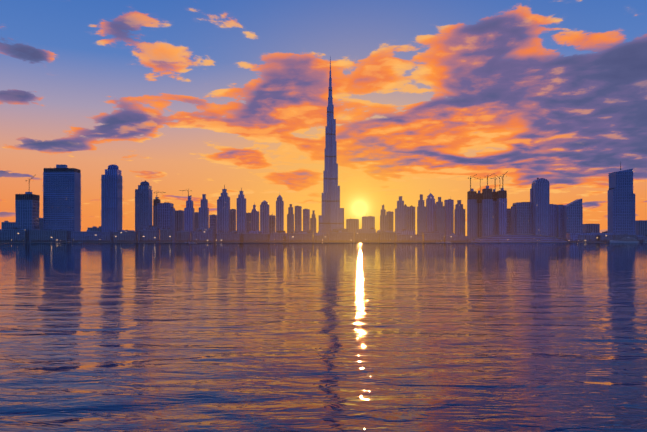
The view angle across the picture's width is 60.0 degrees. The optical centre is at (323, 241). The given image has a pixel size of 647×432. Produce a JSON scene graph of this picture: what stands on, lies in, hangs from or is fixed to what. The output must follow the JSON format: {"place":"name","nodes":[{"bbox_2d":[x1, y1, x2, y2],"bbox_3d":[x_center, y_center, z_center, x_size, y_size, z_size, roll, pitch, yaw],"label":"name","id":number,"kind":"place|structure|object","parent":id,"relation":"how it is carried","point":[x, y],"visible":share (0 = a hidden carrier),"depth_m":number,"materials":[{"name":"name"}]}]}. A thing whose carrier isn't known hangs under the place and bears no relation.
{"place":"outdoors","nodes":[
{"label":"outdoors","id":0,"kind":"place"},
{"bbox_2d":[39,216,42,229],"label":"tower","id":1,"kind":"structure","parent":0,"point":[41,223],"depth_m":2157.53,"materials":[{"name":"blue concrete"}]},
{"bbox_2d":[157,202,174,241],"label":"tower","id":2,"kind":"structure","parent":0,"point":[165,215],"depth_m":2320.63,"materials":[{"name":"blue glass"}]},
{"bbox_2d":[175,210,183,231],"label":"tower","id":3,"kind":"structure","parent":0,"point":[179,219],"depth_m":2416.87,"materials":[{"name":"grey concrete"}]},
{"bbox_2d":[195,212,198,227],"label":"tower","id":4,"kind":"structure","parent":0,"point":[196,219],"depth_m":2481.58,"materials":[{"name":"stone"}]},
{"bbox_2d":[199,194,208,227],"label":"tower","id":5,"kind":"structure","parent":0,"point":[203,215],"depth_m":2355.41,"materials":[{"name":"grey concrete"}]},
{"bbox_2d":[209,214,216,241],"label":"building","id":6,"kind":"structure","parent":0,"point":[213,221],"depth_m":2497.65,"materials":[{"name":"grey glass"}]},
{"bbox_2d":[217,184,229,232],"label":"tower","id":7,"kind":"structure","parent":0,"point":[223,212],"depth_m":2391.31,"materials":[{"name":"grey glass"}]},
{"bbox_2d":[230,209,235,231],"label":"tower","id":8,"kind":"structure","parent":0,"point":[232,219],"depth_m":2517.30,"materials":[{"name":"stone"}]},
{"bbox_2d":[237,187,245,233],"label":"tower","id":9,"kind":"structure","parent":0,"point":[241,212],"depth_m":2392.06,"materials":[{"name":"grey concrete"}]},
{"bbox_2d":[246,213,250,233],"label":"tower","id":10,"kind":"structure","parent":0,"point":[248,221],"depth_m":2535.80,"materials":[{"name":"grey glass"}]},
{"bbox_2d":[251,202,258,229],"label":"tower","id":11,"kind":"structure","parent":0,"point":[254,219],"depth_m":2472.92,"materials":[{"name":"stone"}]},
{"bbox_2d":[260,200,268,233],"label":"tower","id":12,"kind":"structure","parent":0,"point":[264,216],"depth_m":2419.98,"materials":[{"name":"grey glass"}]},
{"bbox_2d":[269,212,275,233],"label":"tower","id":13,"kind":"structure","parent":0,"point":[272,223],"depth_m":2553.76,"materials":[{"name":"grey concrete"}]},
{"bbox_2d":[276,195,283,231],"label":"tower","id":14,"kind":"structure","parent":0,"point":[279,214],"depth_m":2421.16,"materials":[{"name":"grey concrete"}]},
{"bbox_2d":[287,204,293,232],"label":"tower","id":15,"kind":"structure","parent":0,"point":[290,221],"depth_m":2511.11,"materials":[{"name":"stone"}]},
{"bbox_2d":[295,206,301,230],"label":"tower","id":16,"kind":"structure","parent":0,"point":[298,218],"depth_m":2550.27,"materials":[{"name":"grey glass"}]},
{"bbox_2d":[303,209,309,230],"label":"tower","id":17,"kind":"structure","parent":0,"point":[306,219],"depth_m":2589.33,"materials":[{"name":"grey concrete"}]},
{"bbox_2d":[310,210,315,232],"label":"tower","id":18,"kind":"structure","parent":0,"point":[313,223],"depth_m":2629.90,"materials":[{"name":"stone"}]},
{"bbox_2d":[0,242,642,242],"bbox_3d":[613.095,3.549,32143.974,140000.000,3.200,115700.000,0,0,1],"label":"shoreline","id":19,"kind":"structure","parent":0,"point":[296,242],"depth_m":2232.10,"materials":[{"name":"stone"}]},
{"bbox_2d":[1,221,15,228],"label":"lowrise building","id":20,"kind":"structure","parent":19,"relation":"on","point":[7,225],"depth_m":2004.28,"materials":[{"name":"concrete"}]},
{"bbox_2d":[0,228,25,241],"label":"low-rise building","id":21,"kind":"structure","parent":19,"relation":"on","point":[8,235],"depth_m":1959.10,"materials":[{"name":"concrete"}]},
{"bbox_2d":[15,192,39,241],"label":"tower","id":22,"kind":"structure","parent":19,"relation":"on","point":[27,205],"depth_m":1996.48,"materials":[{"name":"blue glass"}]},
{"bbox_2d":[30,229,66,241],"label":"low-rise building","id":23,"kind":"structure","parent":19,"relation":"on","point":[52,235],"depth_m":1999.37,"materials":[{"name":"concrete"}]},
{"bbox_2d":[42,165,81,241],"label":"tower","id":24,"kind":"structure","parent":19,"relation":"on","point":[61,204],"depth_m":2042.80,"materials":[{"name":"blue glass"}]},
{"bbox_2d":[71,230,109,241],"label":"low-rise building","id":25,"kind":"structure","parent":19,"relation":"on","point":[84,236],"depth_m":2046.84,"materials":[{"name":"concrete"}]},
{"bbox_2d":[87,226,100,231],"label":"lowrise building","id":26,"kind":"structure","parent":19,"relation":"on","point":[94,228],"depth_m":2109.14,"materials":[{"name":"stone"}]},
{"bbox_2d":[100,164,121,241],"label":"tower","id":27,"kind":"structure","parent":19,"relation":"on","point":[111,202],"depth_m":2091.55,"materials":[{"name":"blue glass"}]},
{"bbox_2d":[114,230,135,241],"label":"low-rise building","id":28,"kind":"structure","parent":19,"relation":"on","point":[123,236],"depth_m":2089.38,"materials":[{"name":"concrete"}]},
{"bbox_2d":[135,180,152,241],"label":"tower","id":29,"kind":"structure","parent":19,"relation":"on","point":[143,204],"depth_m":2191.51,"materials":[{"name":"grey glass"}]},
{"bbox_2d":[138,229,155,241],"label":"low-rise building","id":30,"kind":"structure","parent":19,"relation":"on","point":[147,235],"depth_m":2117.57,"materials":[{"name":"concrete"}]},
{"bbox_2d":[142,225,157,241],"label":"lowrise building","id":31,"kind":"structure","parent":19,"relation":"on","point":[151,227],"depth_m":2184.56,"materials":[{"name":"concrete"}]},
{"bbox_2d":[153,197,159,226],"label":"tower","id":32,"kind":"structure","parent":19,"relation":"on","point":[156,200],"depth_m":2383.62,"materials":[{"name":"grey concrete"}]},
{"bbox_2d":[159,228,172,241],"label":"low-rise building","id":33,"kind":"structure","parent":19,"relation":"on","point":[165,235],"depth_m":2143.17,"materials":[{"name":"concrete"}]},
{"bbox_2d":[184,195,194,241],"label":"tower","id":34,"kind":"structure","parent":19,"relation":"on","point":[189,217],"depth_m":2356.30,"materials":[{"name":"grey glass"}]},
{"bbox_2d":[190,230,212,241],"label":"low-rise building","id":35,"kind":"structure","parent":19,"relation":"on","point":[202,236],"depth_m":2191.49,"materials":[{"name":"concrete"}]},
{"bbox_2d":[195,227,212,230],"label":"lowrise building","id":36,"kind":"structure","parent":19,"relation":"on","point":[203,229],"depth_m":2252.71,"materials":[{"name":"stone"}]},
{"bbox_2d":[215,232,239,241],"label":"low-rise building","id":37,"kind":"structure","parent":19,"relation":"on","point":[223,237],"depth_m":2226.00,"materials":[{"name":"concrete"}]},
{"bbox_2d":[223,231,242,241],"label":"lowrise building","id":38,"kind":"structure","parent":19,"relation":"on","point":[238,232],"depth_m":2299.68,"materials":[{"name":"stone"}]},
{"bbox_2d":[248,230,262,233],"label":"lowrise building","id":39,"kind":"structure","parent":19,"relation":"on","point":[254,231],"depth_m":2327.05,"materials":[{"name":"grey concrete"}]},
{"bbox_2d":[242,232,269,241],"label":"low-rise building","id":40,"kind":"structure","parent":19,"relation":"on","point":[260,237],"depth_m":2267.28,"materials":[{"name":"concrete"}]},
{"bbox_2d":[270,232,288,241],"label":"low-rise building","id":41,"kind":"structure","parent":19,"relation":"on","point":[280,237],"depth_m":2271.79,"materials":[{"name":"concrete"}]},
{"bbox_2d":[289,232,312,241],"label":"low-rise building","id":42,"kind":"structure","parent":19,"relation":"on","point":[298,236],"depth_m":2269.79,"materials":[{"name":"concrete"}]},
{"bbox_2d":[294,230,313,241],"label":"lowrise building","id":43,"kind":"structure","parent":19,"relation":"on","point":[310,231],"depth_m":2332.31,"materials":[{"name":"concrete"}]},
{"bbox_2d":[314,234,327,241],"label":"low-rise building","id":44,"kind":"structure","parent":19,"relation":"on","point":[321,238],"depth_m":2268.54,"materials":[{"name":"concrete"}]},
{"bbox_2d":[0,238,643,241],"bbox_3d":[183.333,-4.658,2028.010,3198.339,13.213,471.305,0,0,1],"label":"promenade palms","id":45,"kind":"object","parent":19,"relation":"on","point":[285,240],"visible":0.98,"depth_m":2236.89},
{"bbox_2d":[319,57,343,241],"bbox_3d":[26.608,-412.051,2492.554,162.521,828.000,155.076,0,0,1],"label":"skyscraper","id":46,"kind":"structure","parent":19,"relation":"on","point":[331,217],"depth_m":2483.10,"materials":[{"name":"metal"}]},
{"bbox_2d":[333,228,347,231],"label":"lowrise building","id":47,"kind":"structure","parent":19,"relation":"on","point":[342,230],"depth_m":2328.74,"materials":[{"name":"concrete"}]},
{"bbox_2d":[329,231,352,241],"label":"low-rise building","id":48,"kind":"structure","parent":19,"relation":"on","point":[337,236],"depth_m":2266.69,"materials":[{"name":"concrete"}]},
{"bbox_2d":[356,228,375,232],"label":"lowrise building","id":49,"kind":"structure","parent":19,"relation":"on","point":[371,230],"depth_m":2326.91,"materials":[{"name":"stone"}]},
{"bbox_2d":[354,232,378,241],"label":"low-rise building","id":50,"kind":"structure","parent":19,"relation":"on","point":[363,237],"depth_m":2264.99,"materials":[{"name":"concrete"}]},
{"bbox_2d":[379,230,394,241],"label":"low-rise building","id":51,"kind":"structure","parent":19,"relation":"on","point":[388,236],"depth_m":2262.95,"materials":[{"name":"concrete"}]},
{"bbox_2d":[394,229,414,241],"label":"lowrise building","id":52,"kind":"structure","parent":19,"relation":"on","point":[403,231],"depth_m":2323.99,"materials":[{"name":"stone"}]},
{"bbox_2d":[395,233,422,241],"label":"low-rise building","id":53,"kind":"structure","parent":19,"relation":"on","point":[400,237],"depth_m":2261.38,"materials":[{"name":"concrete"}]},
{"bbox_2d":[422,232,443,241],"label":"low-rise building","id":54,"kind":"structure","parent":19,"relation":"on","point":[432,237],"depth_m":2259.92,"materials":[{"name":"concrete"}]},
{"bbox_2d":[444,234,468,241],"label":"low-rise building","id":55,"kind":"structure","parent":19,"relation":"on","point":[457,238],"depth_m":2258.12,"materials":[{"name":"concrete"}]},
{"bbox_2d":[467,189,476,239],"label":"tower","id":56,"kind":"structure","parent":19,"relation":"on","point":[471,213],"depth_m":2374.49,"materials":[{"name":"stone"}]},
{"bbox_2d":[477,191,481,237],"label":"tower","id":57,"kind":"structure","parent":19,"relation":"on","point":[479,214],"depth_m":2405.83,"materials":[{"name":"grey concrete"}]},
{"bbox_2d":[482,186,492,236],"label":"tower","id":58,"kind":"structure","parent":19,"relation":"on","point":[487,214],"depth_m":2332.52,"materials":[{"name":"grey concrete"}]},
{"bbox_2d":[492,189,496,234],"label":"tower","id":59,"kind":"structure","parent":19,"relation":"on","point":[494,195],"depth_m":2394.64,"materials":[{"name":"stone"}]},
{"bbox_2d":[497,188,506,234],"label":"tower","id":60,"kind":"structure","parent":19,"relation":"on","point":[502,212],"depth_m":2362.19,"materials":[{"name":"grey glass"}]},
{"bbox_2d":[530,188,532,233],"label":"tower","id":61,"kind":"structure","parent":19,"relation":"on","point":[531,195],"depth_m":2375.47,"materials":[{"name":"grey glass"}]},
{"bbox_2d":[531,178,549,235],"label":"tower","id":62,"kind":"structure","parent":19,"relation":"on","point":[541,205],"depth_m":2338.70,"materials":[{"name":"blue glass"}]},
{"bbox_2d":[550,204,556,236],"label":"tower","id":63,"kind":"structure","parent":19,"relation":"on","point":[553,220],"depth_m":2425.86,"materials":[{"name":"blue concrete"}]},
{"bbox_2d":[557,205,565,237],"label":"tower","id":64,"kind":"structure","parent":19,"relation":"on","point":[559,221],"depth_m":2407.84,"materials":[{"name":"blue concrete"}]},
{"bbox_2d":[566,232,612,241],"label":"building","id":65,"kind":"structure","parent":19,"relation":"on","point":[571,237],"depth_m":2250.76,"materials":[{"name":"blue glass"}]},
{"bbox_2d":[578,235,612,241],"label":"low-rise building","id":66,"kind":"structure","parent":19,"relation":"on","point":[589,238],"depth_m":2247.31,"materials":[{"name":"concrete"}]},
{"bbox_2d":[608,163,641,240],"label":"tower","id":67,"kind":"structure","parent":19,"relation":"on","point":[621,208],"depth_m":2277.63,"materials":[{"name":"blue glass"}]},
{"bbox_2d":[614,234,635,240],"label":"low-rise building","id":68,"kind":"structure","parent":19,"relation":"on","point":[617,237],"depth_m":2245.44,"materials":[{"name":"concrete"}]},
{"bbox_2d":[0,243,646,431],"bbox_3d":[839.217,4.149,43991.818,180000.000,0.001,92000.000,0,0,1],"label":"water","id":69,"kind":"structure","parent":0,"point":[323,337],"depth_m":24.24,"materials":[{"name":"blue liquid"}]},
{"bbox_2d":[610,237,638,242],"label":"yacht","id":70,"kind":"object","parent":69,"relation":"on","point":[628,240],"visible":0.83,"depth_m":2202.26,"materials":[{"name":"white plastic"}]},
{"bbox_2d":[0,0,646,235],"label":"sky","id":71,"kind":"structure","parent":0,"point":[200,97],"materials":[{"name":"orange"}]},
{"bbox_2d":[346,218,358,241],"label":"building","id":72,"kind":"structure","parent":0,"point":[352,225],"depth_m":2623.40,"materials":[{"name":"stone"}]},
{"bbox_2d":[362,216,374,228],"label":"building","id":73,"kind":"structure","parent":0,"point":[368,222],"depth_m":2621.97,"materials":[{"name":"grey concrete"}]},
{"bbox_2d":[380,204,386,230],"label":"tower","id":74,"kind":"structure","parent":0,"point":[383,221],"depth_m":2582.55,"materials":[{"name":"stone"}]},
{"bbox_2d":[386,211,392,230],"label":"tower","id":75,"kind":"structure","parent":0,"point":[389,214],"depth_m":2621.66,"materials":[{"name":"grey concrete"}]},
{"bbox_2d":[395,196,406,230],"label":"tower","id":76,"kind":"structure","parent":0,"point":[400,216],"depth_m":2477.26,"materials":[{"name":"stone"}]},
{"bbox_2d":[407,205,414,230],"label":"tower","id":77,"kind":"structure","parent":0,"point":[411,218],"depth_m":2537.87,"materials":[{"name":"grey concrete"}]},
{"bbox_2d":[417,194,425,241],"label":"tower","id":78,"kind":"structure","parent":0,"point":[421,217],"depth_m":2428.15,"materials":[{"name":"stone"}]},
{"bbox_2d":[426,193,434,230],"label":"tower","id":79,"kind":"structure","parent":0,"point":[430,212],"depth_m":2476.87,"materials":[{"name":"grey glass"}]},
{"bbox_2d":[435,197,444,235],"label":"tower","id":80,"kind":"structure","parent":0,"point":[440,218],"depth_m":2446.40,"materials":[{"name":"stone"}]},
{"bbox_2d":[444,199,453,235],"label":"tower","id":81,"kind":"structure","parent":0,"point":[449,215],"depth_m":2494.99,"materials":[{"name":"grey concrete"}]},
{"bbox_2d":[454,200,464,235],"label":"tower","id":82,"kind":"structure","parent":0,"point":[459,219],"depth_m":2452.36,"materials":[{"name":"grey glass"}]},
{"bbox_2d":[507,208,510,233],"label":"tower","id":83,"kind":"structure","parent":0,"point":[508,220],"depth_m":2452.93,"materials":[{"name":"grey glass"}]},
{"bbox_2d":[469,234,568,241],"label":"marina pavilion","id":84,"kind":"structure","parent":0,"point":[516,238],"depth_m":2253.54,"materials":[{"name":"grey glass"}]},
{"bbox_2d":[511,202,530,233],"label":"building","id":85,"kind":"structure","parent":0,"point":[520,217],"depth_m":2376.40,"materials":[{"name":"blue glass"}]},
{"bbox_2d":[563,199,582,238],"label":"tower","id":86,"kind":"structure","parent":0,"point":[573,217],"depth_m":2372.23,"materials":[{"name":"blue glass"}]},
{"bbox_2d":[583,224,599,232],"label":"building","id":87,"kind":"structure","parent":0,"point":[594,228],"depth_m":2453.75,"materials":[{"name":"blue concrete"}]},
{"bbox_2d":[635,220,646,235],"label":"building","id":88,"kind":"structure","parent":0,"point":[640,227],"depth_m":2348.52,"materials":[{"name":"stone"}]}
]}

